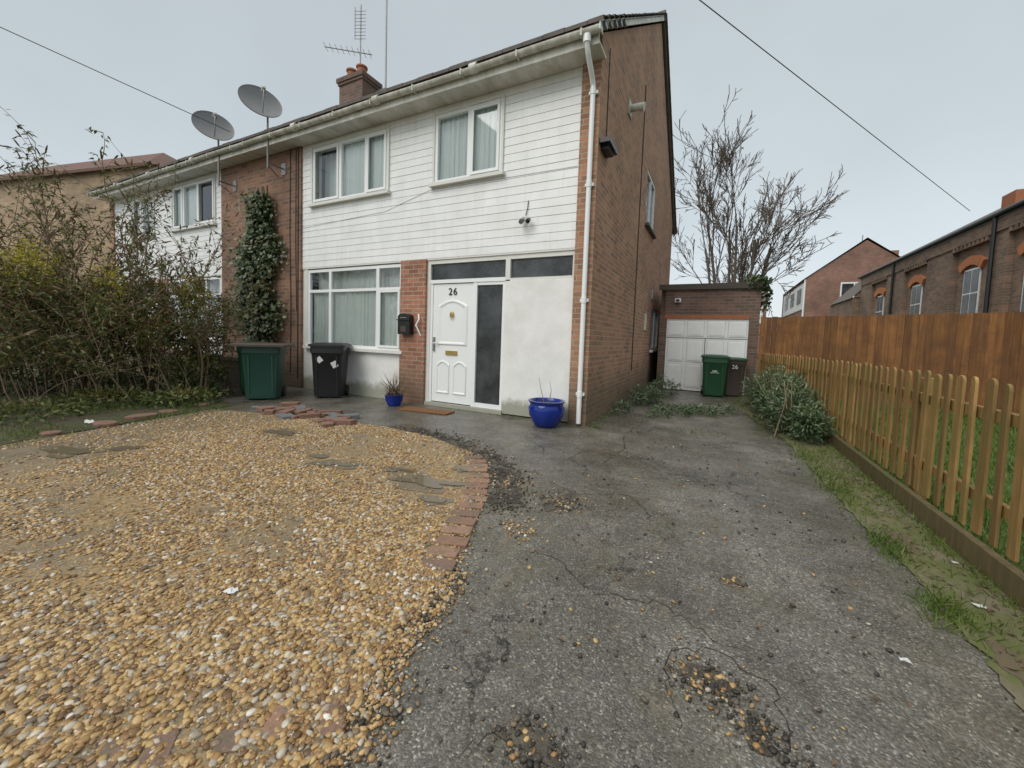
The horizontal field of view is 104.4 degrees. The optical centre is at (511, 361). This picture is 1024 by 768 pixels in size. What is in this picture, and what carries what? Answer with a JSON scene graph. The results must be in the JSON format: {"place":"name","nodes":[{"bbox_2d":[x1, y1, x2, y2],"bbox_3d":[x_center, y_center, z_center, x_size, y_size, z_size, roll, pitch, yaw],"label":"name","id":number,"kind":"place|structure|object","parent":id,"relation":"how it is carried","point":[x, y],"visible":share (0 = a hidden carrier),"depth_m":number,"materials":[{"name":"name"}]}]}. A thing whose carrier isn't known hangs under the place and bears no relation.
{"place":"outdoors","nodes":[
{"label":"outdoors","id":0,"kind":"place"},
{"bbox_2d":[0,409,476,767],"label":"gravel","id":1,"kind":"structure","parent":0,"point":[84,568],"depth_m":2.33,"materials":[{"name":"gravel"}]},
{"bbox_2d":[39,445,107,457],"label":"wet mud","id":2,"kind":"structure","parent":1,"relation":"on","point":[52,454],"depth_m":3.73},
{"bbox_2d":[46,446,90,453],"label":"puddle","id":3,"kind":"object","parent":2,"relation":"on","point":[66,449],"visible":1,"depth_m":3.69,"materials":[{"name":"liquid"}]},
{"bbox_2d":[107,446,154,450],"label":"wet mud","id":4,"kind":"structure","parent":1,"relation":"on","point":[124,448],"depth_m":3.82,"materials":[{"name":"soil"}]},
{"bbox_2d":[107,446,142,449],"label":"puddle","id":5,"kind":"object","parent":4,"relation":"on","point":[130,447],"visible":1,"depth_m":3.84,"materials":[{"name":"liquid"}]},
{"bbox_2d":[223,587,237,593],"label":"paper litter","id":6,"kind":"object","parent":1,"relation":"on","point":[230,590],"visible":1,"depth_m":1.79,"materials":[{"name":"paper"}]},
{"bbox_2d":[256,428,305,437],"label":"wet mud","id":7,"kind":"structure","parent":1,"relation":"on","point":[285,429],"depth_m":4.60,"materials":[{"name":"soil"}]},
{"bbox_2d":[264,429,293,434],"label":"puddle","id":8,"kind":"object","parent":7,"relation":"on","point":[280,432],"visible":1,"depth_m":4.62,"materials":[{"name":"liquid"}]},
{"bbox_2d":[309,454,329,457],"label":"wet mud","id":9,"kind":"structure","parent":1,"relation":"on","point":[312,455],"depth_m":3.80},
{"bbox_2d":[315,454,324,457],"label":"puddle","id":10,"kind":"object","parent":9,"relation":"on","point":[319,455],"visible":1,"depth_m":3.80,"materials":[{"name":"liquid"}]},
{"bbox_2d":[306,460,356,468],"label":"wet mud","id":11,"kind":"structure","parent":1,"relation":"on","point":[339,466],"depth_m":3.55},
{"bbox_2d":[309,461,373,465],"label":"puddle","id":12,"kind":"object","parent":11,"relation":"on","point":[330,463],"visible":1,"depth_m":3.58,"materials":[{"name":"liquid"}]},
{"bbox_2d":[382,467,416,472],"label":"wet mud","id":13,"kind":"structure","parent":1,"relation":"on","point":[387,468],"depth_m":3.48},
{"bbox_2d":[388,466,416,471],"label":"puddle","id":14,"kind":"object","parent":13,"relation":"on","point":[398,469],"visible":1,"depth_m":3.48,"materials":[{"name":"liquid"}]},
{"bbox_2d":[392,470,469,492],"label":"wet mud","id":15,"kind":"structure","parent":1,"relation":"on","point":[411,486],"depth_m":3.15,"materials":[{"name":"soil"}]},
{"bbox_2d":[387,474,465,487],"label":"puddle","id":16,"kind":"object","parent":15,"relation":"on","point":[427,481],"visible":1,"depth_m":3.23,"materials":[{"name":"liquid"}]},
{"bbox_2d":[418,495,454,505],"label":"wet mud","id":17,"kind":"structure","parent":1,"relation":"on","point":[436,503],"depth_m":2.86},
{"bbox_2d":[420,497,446,502],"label":"puddle","id":18,"kind":"object","parent":17,"relation":"on","point":[437,499],"visible":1,"depth_m":2.87,"materials":[{"name":"liquid"}]},
{"bbox_2d":[451,465,473,471],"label":"wet mud","id":19,"kind":"structure","parent":1,"relation":"on","point":[458,469],"depth_m":3.57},
{"bbox_2d":[454,466,469,470],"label":"puddle","id":20,"kind":"object","parent":19,"relation":"on","point":[464,468],"visible":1,"depth_m":3.59,"materials":[{"name":"liquid"}]},
{"bbox_2d":[88,357,757,396],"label":"ground","id":21,"kind":"structure","parent":0,"point":[756,370],"depth_m":21.14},
{"bbox_2d":[0,153,175,352],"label":"brick house","id":22,"kind":"structure","parent":21,"relation":"on","point":[89,172],"depth_m":14.74,"materials":[{"name":"brown brick"}]},
{"bbox_2d":[656,282,762,394],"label":"garage","id":23,"kind":"structure","parent":21,"relation":"on","point":[697,321],"depth_m":9.90,"materials":[{"name":"brick"},{"name":"white painted metal"},{"name":"roofing felt"}]},
{"bbox_2d":[663,319,748,394],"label":"garage doors","id":24,"kind":"structure","parent":23,"relation":"in","point":[687,340],"depth_m":9.99,"materials":[{"name":"white paint"}]},
{"bbox_2d":[740,273,773,311],"bbox_3d":[5.821,-1.626,9.458,0.728,0.913,0.747,4,4,27],"label":"ivy","id":25,"kind":"object","parent":23,"relation":"attached to","point":[766,282],"visible":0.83,"depth_m":9.34,"materials":[{"name":"green plant"}]},
{"bbox_2d":[671,89,847,316],"bbox_3d":[9.254,-4.519,16.165,7.124,10.217,7.025,4,4,27],"label":"bare tree","id":26,"kind":"object","parent":21,"relation":"on","point":[739,267],"visible":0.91,"depth_m":16.16,"materials":[{"name":"grey plant"}]},
{"bbox_2d":[740,362,837,444],"bbox_3d":[4.261,0.526,6.266,1.066,1.034,3.377,4,4,27],"label":"laurel shrub","id":27,"kind":"object","parent":21,"relation":"on","point":[784,406],"visible":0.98,"depth_m":5.49,"materials":[{"name":"green plant"}]},
{"bbox_2d":[757,312,1023,413],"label":"closeboard fence","id":28,"kind":"object","parent":21,"relation":"on","point":[983,347],"visible":0.59,"depth_m":8.12,"materials":[{"name":"timber"}]},
{"bbox_2d":[0,0,1023,316],"label":"sky","id":29,"kind":"structure","parent":0,"point":[940,83],"materials":[{"name":"grey"}]},
{"bbox_2d":[25,352,1023,767],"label":"driveway","id":30,"kind":"structure","parent":0,"point":[595,692],"depth_m":1.71,"materials":[{"name":"asphalt"}]},
{"bbox_2d":[0,358,245,444],"bbox_3d":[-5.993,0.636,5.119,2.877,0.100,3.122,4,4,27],"label":"verge grass","id":31,"kind":"structure","parent":30,"relation":"on","point":[91,409],"depth_m":5.26,"materials":[{"name":"plant"}]},
{"bbox_2d":[84,419,94,422],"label":"paper litter","id":32,"kind":"object","parent":31,"relation":"on","point":[88,421],"visible":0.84,"depth_m":4.76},
{"bbox_2d":[0,282,235,426],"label":"hedge undergrowth","id":33,"kind":"object","parent":31,"relation":"on","point":[184,391],"visible":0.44,"depth_m":6.30,"materials":[{"name":"green plant"}]},
{"bbox_2d":[0,229,212,356],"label":"golden privet","id":34,"kind":"object","parent":33,"relation":"on","point":[18,256],"visible":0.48,"depth_m":6.27,"materials":[{"name":"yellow plant"}]},
{"bbox_2d":[39,403,209,435],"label":"rubble stones","id":35,"kind":"object","parent":31,"relation":"on","point":[107,423],"visible":0.92,"depth_m":4.76,"materials":[{"name":"brick"}]},
{"bbox_2d":[0,107,276,410],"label":"buddleia bush","id":36,"kind":"object","parent":31,"relation":"on","point":[18,308],"visible":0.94,"depth_m":6.32,"materials":[{"name":"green plant"}]},
{"bbox_2d":[110,350,239,387],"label":"garden wall","id":37,"kind":"structure","parent":30,"relation":"on","point":[234,377],"depth_m":8.10,"materials":[{"name":"brick"}]},
{"bbox_2d":[109,159,257,355],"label":"walls","id":38,"kind":"structure","parent":30,"relation":"on","point":[245,175],"depth_m":9.27,"materials":[{"name":"brick"}]},
{"bbox_2d":[114,171,221,280],"bbox_3d":[-9.441,-3.486,10.855,5.870,2.440,0.194,4,4,27],"label":"weatherboard","id":39,"kind":"object","parent":38,"relation":"attached to","point":[203,233],"visible":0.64,"depth_m":10.42,"materials":[{"name":"white"}]},
{"bbox_2d":[116,174,221,341],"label":"window frames","id":40,"kind":"structure","parent":38,"relation":"attached to","point":[197,183],"depth_m":10.19,"materials":[{"name":"white plastic"}]},
{"bbox_2d":[137,186,219,337],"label":"curtains","id":41,"kind":"object","parent":40,"relation":"attached to","point":[192,209],"visible":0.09,"depth_m":10.24,"materials":[{"name":"fabric"}]},
{"bbox_2d":[87,144,257,201],"bbox_3d":[-6.725,-6.803,14.564,7.675,3.980,10.493,4,4,27],"label":"gutter and fascia","id":42,"kind":"object","parent":38,"relation":"attached to","point":[205,164],"visible":0.81,"depth_m":9.62,"materials":[{"name":"plastic"}]},
{"bbox_2d":[191,110,236,191],"bbox_3d":[-6.445,-4.672,8.695,0.530,1.587,0.831,3,4,19],"label":"satellite dish","id":43,"kind":"object","parent":38,"relation":"attached to","point":[209,130],"visible":0.98,"depth_m":8.67,"materials":[{"name":"metal"}]},
{"bbox_2d":[88,116,408,191],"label":"roof","id":44,"kind":"structure","parent":38,"relation":"on","point":[224,145],"depth_m":9.53,"materials":[{"name":"tile"}]},
{"bbox_2d":[0,27,229,131],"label":"overhead cable","id":45,"kind":"object","parent":44,"relation":"attached to","point":[111,77],"visible":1,"depth_m":7.53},
{"bbox_2d":[336,63,382,135],"bbox_3d":[-4.249,-7.024,11.036,1.000,2.010,0.720,4,4,27],"label":"chimney","id":46,"kind":"object","parent":44,"relation":"attached to","point":[359,82],"visible":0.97,"depth_m":10.73,"materials":[{"name":"brick"}]},
{"bbox_2d":[323,4,371,62],"bbox_3d":[-4.453,-8.717,10.818,1.249,2.000,0.350,2,3,-7],"label":"tv aerial","id":47,"kind":"object","parent":46,"relation":"attached to","point":[360,28],"visible":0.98,"depth_m":10.81,"materials":[{"name":"metal"}]},
{"bbox_2d":[87,698,343,767],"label":"sunken bricks","id":48,"kind":"object","parent":30,"relation":"on","point":[226,736],"visible":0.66,"depth_m":1.16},
{"bbox_2d":[236,342,269,392],"bbox_3d":[-4.805,0.112,7.461,0.560,0.960,0.636,1,4,-18],"label":"wheelie bin","id":49,"kind":"object","parent":30,"relation":"on","point":[241,376],"visible":0.16,"depth_m":7.17,"materials":[{"name":"green plastic"}]},
{"bbox_2d":[229,342,294,398],"bbox_3d":[-4.306,0.159,6.908,0.820,0.965,0.820,1,4,-18],"label":"wheelie bin","id":50,"kind":"object","parent":30,"relation":"on","point":[263,366],"visible":1,"depth_m":6.68,"materials":[{"name":"teal plastic"}]},
{"bbox_2d":[252,402,359,427],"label":"broken bricks","id":51,"kind":"object","parent":30,"relation":"on","point":[288,410],"visible":0.98,"depth_m":5.51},
{"bbox_2d":[308,342,351,396],"bbox_3d":[-3.353,0.148,7.352,0.620,1.000,0.716,1,3,-11],"label":"wheelie bin","id":52,"kind":"object","parent":30,"relation":"on","point":[329,363],"visible":1,"depth_m":7.08,"materials":[{"name":"black plastic"}]},
{"bbox_2d":[379,372,407,405],"bbox_3d":[-1.954,0.394,6.600,0.721,0.674,0.866,2,3,7],"label":"plant pot","id":53,"kind":"object","parent":30,"relation":"on","point":[395,398],"visible":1,"depth_m":6.56,"materials":[{"name":"blue ceramic"}]},
{"bbox_2d":[322,428,475,767],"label":"tarmac edge","id":54,"kind":"object","parent":30,"relation":"on","point":[349,724],"visible":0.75,"depth_m":1.42,"materials":[{"name":"asphalt"}]},
{"bbox_2d":[398,406,454,414],"bbox_3d":[-1.352,0.771,6.254,0.868,0.017,0.281,3,4,19],"label":"door mat","id":55,"kind":"object","parent":30,"relation":"on","point":[428,410],"depth_m":6.21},
{"bbox_2d":[420,455,489,571],"bbox_3d":[-0.329,1.017,2.999,0.298,0.051,1.973,2,3,0],"label":"brick edging","id":56,"kind":"object","parent":30,"relation":"on","point":[451,552],"visible":0.75,"depth_m":2.52,"materials":[{"name":"brick"}]},
{"bbox_2d":[447,440,462,445],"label":"broken tarmac","id":57,"kind":"structure","parent":30,"relation":"on","point":[454,443],"depth_m":4.47,"materials":[{"name":"asphalt"}]},
{"bbox_2d":[258,23,672,425],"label":"walls","id":58,"kind":"structure","parent":30,"relation":"on","point":[541,338],"depth_m":6.87,"materials":[{"name":"brick"}]},
{"bbox_2d":[218,185,292,342],"bbox_3d":[-5.753,-1.714,8.628,2.640,4.206,0.591,4,4,27],"label":"ivy","id":59,"kind":"object","parent":58,"relation":"attached to","point":[257,255],"visible":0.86,"depth_m":8.50,"materials":[{"name":"green plant"}]},
{"bbox_2d":[238,84,285,175],"bbox_3d":[-4.918,-4.682,7.883,0.530,1.607,0.816,4,4,27],"label":"satellite dish","id":60,"kind":"object","parent":58,"relation":"attached to","point":[262,101],"visible":1,"depth_m":7.90,"materials":[{"name":"metal"}]},
{"bbox_2d":[396,313,413,333],"bbox_3d":[-1.852,-0.655,6.881,0.280,0.360,0.137,4,4,27],"label":"letter box","id":61,"kind":"object","parent":58,"relation":"attached to","point":[405,323],"visible":1,"depth_m":6.83,"materials":[{"name":"black paint"}]},
{"bbox_2d":[302,66,582,267],"bbox_3d":[-1.637,-2.983,6.885,5.870,2.440,0.194,4,4,27],"label":"weatherboard","id":62,"kind":"object","parent":58,"relation":"attached to","point":[542,127],"visible":0.89,"depth_m":6.31,"materials":[{"name":"white"}]},
{"bbox_2d":[236,15,674,235],"bbox_3d":[0.104,-6.363,11.090,7.675,3.980,10.493,4,4,27],"label":"gutter and fascia","id":63,"kind":"object","parent":58,"relation":"attached to","point":[556,55],"visible":1,"depth_m":6.19,"materials":[{"name":"plastic"}]},
{"bbox_2d":[238,9,676,234],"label":"roof","id":64,"kind":"structure","parent":58,"relation":"on","point":[542,38],"depth_m":6.41,"materials":[{"name":"tile"}]},
{"bbox_2d":[374,0,387,91],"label":"radio mast","id":65,"kind":"object","parent":64,"relation":"attached to","point":[385,51],"visible":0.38,"depth_m":10.70,"materials":[{"name":"metal"}]},
{"bbox_2d":[289,48,653,377],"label":"wall fixtures","id":66,"kind":"object","parent":58,"relation":"attached to","point":[608,148],"depth_m":8.09,"materials":[{"name":"black paint"}]},
{"bbox_2d":[302,94,658,414],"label":"window frames","id":67,"kind":"structure","parent":58,"relation":"attached to","point":[471,175],"depth_m":6.81,"materials":[{"name":"white plastic"}]},
{"bbox_2d":[314,105,497,345],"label":"curtains","id":68,"kind":"object","parent":67,"relation":"attached to","point":[354,318],"visible":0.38,"depth_m":7.48,"materials":[{"name":"fabric"}]},
{"bbox_2d":[431,283,473,404],"bbox_3d":[-1.007,-0.297,6.608,0.814,1.996,0.110,4,4,27],"label":"door","id":69,"kind":"structure","parent":67,"relation":"attached to","point":[452,345],"depth_m":6.61,"materials":[{"name":"white plastic"}]},
{"bbox_2d":[432,186,656,404],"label":"glazing","id":70,"kind":"structure","parent":67,"relation":"attached to","point":[489,330],"depth_m":6.30,"materials":[{"name":"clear glass"}]},
{"bbox_2d":[576,32,598,423],"bbox_3d":[0.933,-1.615,5.241,0.120,4.980,0.447,4,4,27],"label":"downpipe","id":71,"kind":"object","parent":58,"relation":"attached to","point":[593,92],"visible":1,"depth_m":5.35,"materials":[{"name":"white plastic"}]},
{"bbox_2d":[472,450,501,457],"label":"broken tarmac","id":72,"kind":"structure","parent":30,"relation":"on","point":[487,453],"depth_m":4.09,"materials":[{"name":"asphalt"}]},
{"bbox_2d":[488,496,498,504],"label":"broken tarmac","id":73,"kind":"structure","parent":30,"relation":"on","point":[491,501],"depth_m":2.90,"materials":[{"name":"asphalt"}]},
{"bbox_2d":[487,459,499,466],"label":"broken tarmac","id":74,"kind":"structure","parent":30,"relation":"on","point":[493,464],"depth_m":3.75,"materials":[{"name":"asphalt"}]},
{"bbox_2d":[487,469,501,479],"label":"broken tarmac","id":75,"kind":"structure","parent":30,"relation":"on","point":[492,477],"depth_m":3.50,"materials":[{"name":"asphalt"}]},
{"bbox_2d":[493,467,510,472],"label":"broken tarmac","id":76,"kind":"structure","parent":30,"relation":"on","point":[503,470],"depth_m":3.61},
{"bbox_2d":[487,488,517,497],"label":"broken tarmac","id":77,"kind":"structure","parent":30,"relation":"on","point":[506,490],"depth_m":3.08,"materials":[{"name":"asphalt"}]},
{"bbox_2d":[500,461,513,467],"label":"broken tarmac","id":78,"kind":"structure","parent":30,"relation":"on","point":[503,464],"depth_m":3.75,"materials":[{"name":"asphalt"}]},
{"bbox_2d":[497,475,517,481],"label":"broken tarmac","id":79,"kind":"structure","parent":30,"relation":"on","point":[504,477],"depth_m":3.38,"materials":[{"name":"asphalt"}]},
{"bbox_2d":[494,493,521,502],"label":"broken tarmac","id":80,"kind":"structure","parent":30,"relation":"on","point":[509,499],"depth_m":2.94,"materials":[{"name":"asphalt"}]},
{"bbox_2d":[497,481,519,488],"bbox_3d":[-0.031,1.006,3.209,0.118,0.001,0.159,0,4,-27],"label":"broken tarmac","id":81,"kind":"structure","parent":30,"relation":"on","point":[510,484],"depth_m":3.20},
{"bbox_2d":[448,725,569,767],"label":"tarmac crack","id":82,"kind":"object","parent":30,"relation":"on","point":[484,736],"visible":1,"depth_m":1.18,"materials":[{"name":"asphalt"}]},
{"bbox_2d":[0,394,1023,685],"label":"grass tufts","id":83,"kind":"object","parent":30,"relation":"on","point":[892,554],"visible":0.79,"depth_m":2.42,"materials":[{"name":"plant"}]},
{"bbox_2d":[0,393,1023,767],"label":"leaf litter","id":84,"kind":"object","parent":30,"relation":"on","point":[652,545],"visible":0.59,"depth_m":2.39,"materials":[{"name":"plant"}]},
{"bbox_2d":[506,471,521,477],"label":"broken tarmac","id":85,"kind":"structure","parent":30,"relation":"on","point":[517,474],"depth_m":3.49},
{"bbox_2d":[492,724,561,767],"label":"pothole","id":86,"kind":"object","parent":30,"relation":"on","point":[554,762],"visible":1,"depth_m":1.18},
{"bbox_2d":[528,379,564,427],"bbox_3d":[0.476,0.546,5.467,0.510,0.670,0.510,4,4,27],"label":"plant pot","id":87,"kind":"object","parent":30,"relation":"on","point":[545,412],"visible":1,"depth_m":5.30,"materials":[{"name":"blue ceramic"}]},
{"bbox_2d":[544,491,576,510],"bbox_3d":[0.368,1.034,2.951,0.448,0.001,0.131,-1,5,-43],"label":"pothole","id":88,"kind":"object","parent":30,"relation":"on","point":[551,505],"visible":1,"depth_m":2.94,"materials":[{"name":"asphalt"}]},
{"bbox_2d":[549,481,651,522],"bbox_3d":[0.733,1.044,3.062,0.346,0.001,0.993,-1,4,-38],"label":"tarmac crack","id":89,"kind":"object","parent":30,"relation":"on","point":[619,494],"visible":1,"depth_m":3.09,"materials":[{"name":"asphalt"}]},
{"bbox_2d":[605,418,644,479],"bbox_3d":[1.496,0.950,5.067,0.175,0.001,3.526,3,4,23],"label":"tarmac crack","id":90,"kind":"object","parent":30,"relation":"on","point":[624,443],"visible":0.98,"depth_m":4.71,"materials":[{"name":"asphalt"}]},
{"bbox_2d":[511,541,774,650],"bbox_3d":[0.482,1.104,1.909,1.336,0.001,0.160,4,4,36],"label":"tarmac crack","id":91,"kind":"object","parent":30,"relation":"on","point":[641,601],"visible":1,"depth_m":1.85,"materials":[{"name":"asphalt"}]},
{"bbox_2d":[312,437,981,767],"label":"stray stones","id":92,"kind":"object","parent":30,"relation":"on","point":[350,743],"visible":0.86,"depth_m":1.40,"materials":[{"name":"gravel"}]},
{"bbox_2d":[300,424,1018,767],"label":"tarmac crumbs","id":93,"kind":"object","parent":30,"relation":"on","point":[537,758],"visible":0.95,"depth_m":1.36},
{"bbox_2d":[610,374,739,419],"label":"weeds","id":94,"kind":"object","parent":30,"relation":"on","point":[685,408],"visible":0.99,"depth_m":7.13,"materials":[{"name":"green plant"}]},
{"bbox_2d":[677,663,734,691],"bbox_3d":[0.702,1.137,1.434,0.190,0.001,0.096,4,4,27],"label":"pothole","id":95,"kind":"object","parent":30,"relation":"on","point":[697,667],"visible":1,"depth_m":1.44,"materials":[{"name":"asphalt"}]},
{"bbox_2d":[701,354,730,395],"bbox_3d":[4.766,0.319,9.364,0.619,0.970,0.752,4,4,27],"label":"wheelie bin","id":96,"kind":"object","parent":30,"relation":"on","point":[714,373],"visible":1,"depth_m":9.09,"materials":[{"name":"green plastic"}]},
{"bbox_2d":[663,646,793,767],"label":"tarmac crack","id":97,"kind":"object","parent":30,"relation":"on","point":[789,735],"visible":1,"depth_m":1.40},
{"bbox_2d":[723,574,745,585],"bbox_3d":[1.135,1.115,2.029,0.118,0.001,0.058,5,5,43],"label":"pothole","id":98,"kind":"object","parent":30,"relation":"on","point":[729,577],"visible":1,"depth_m":2.03,"materials":[{"name":"asphalt"}]},
{"bbox_2d":[724,357,748,395],"bbox_3d":[5.251,0.355,9.448,0.520,0.920,0.648,3,4,19],"label":"wheelie bin","id":99,"kind":"object","parent":30,"relation":"on","point":[736,367],"visible":0.89,"depth_m":9.21,"materials":[{"name":"brown plastic"}]},
{"bbox_2d":[744,710,773,755],"bbox_3d":[0.770,1.151,1.236,0.080,0.001,0.150,4,4,27],"label":"pothole","id":100,"kind":"object","parent":30,"relation":"on","point":[768,752],"visible":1,"depth_m":1.22,"materials":[{"name":"asphalt"}]},
{"bbox_2d":[740,402,1023,709],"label":"mossy kerb path","id":101,"kind":"structure","parent":30,"relation":"on","point":[1012,684],"depth_m":2.17,"materials":[{"name":"plant"}]},
{"bbox_2d":[884,529,921,555],"bbox_3d":[2.452,1.127,2.484,0.128,0.001,0.362,4,4,27],"label":"dirt patch","id":102,"kind":"object","parent":101,"relation":"on","point":[894,536],"visible":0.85,"depth_m":2.50,"materials":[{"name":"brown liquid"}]},
{"bbox_2d":[986,639,1023,681],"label":"puddle","id":103,"kind":"object","parent":101,"relation":"on","point":[1003,658],"visible":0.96,"depth_m":1.55,"materials":[{"name":"brown liquid"}]},
{"bbox_2d":[899,657,912,663],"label":"paper litter","id":104,"kind":"object","parent":30,"relation":"on","point":[906,659],"visible":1,"depth_m":1.52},
{"bbox_2d":[757,291,769,358],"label":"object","id":105,"kind":"structure","parent":0,"point":[764,312],"depth_m":38.20,"materials":[{"name":"brick"}]},
{"bbox_2d":[699,0,969,210],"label":"overhead cable","id":106,"kind":"object","parent":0,"point":[819,93],"visible":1,"depth_m":7.45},
{"bbox_2d":[782,235,900,316],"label":"brick house","id":107,"kind":"structure","parent":0,"point":[818,292],"depth_m":27.68,"materials":[{"name":"red brick"},{"name":"white siding"},{"name":"glass"}]},
{"bbox_2d":[818,398,1023,571],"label":"lawn","id":108,"kind":"structure","parent":0,"point":[1001,545],"depth_m":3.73,"materials":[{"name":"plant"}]},
{"bbox_2d":[760,352,1023,607],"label":"picket fence","id":109,"kind":"object","parent":108,"relation":"on","point":[928,402],"visible":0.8,"depth_m":2.75,"materials":[{"name":"timber"}]},
{"bbox_2d":[829,189,1023,315],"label":"brick hall","id":110,"kind":"structure","parent":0,"point":[976,266],"depth_m":12.37,"materials":[{"name":"brown brick"}]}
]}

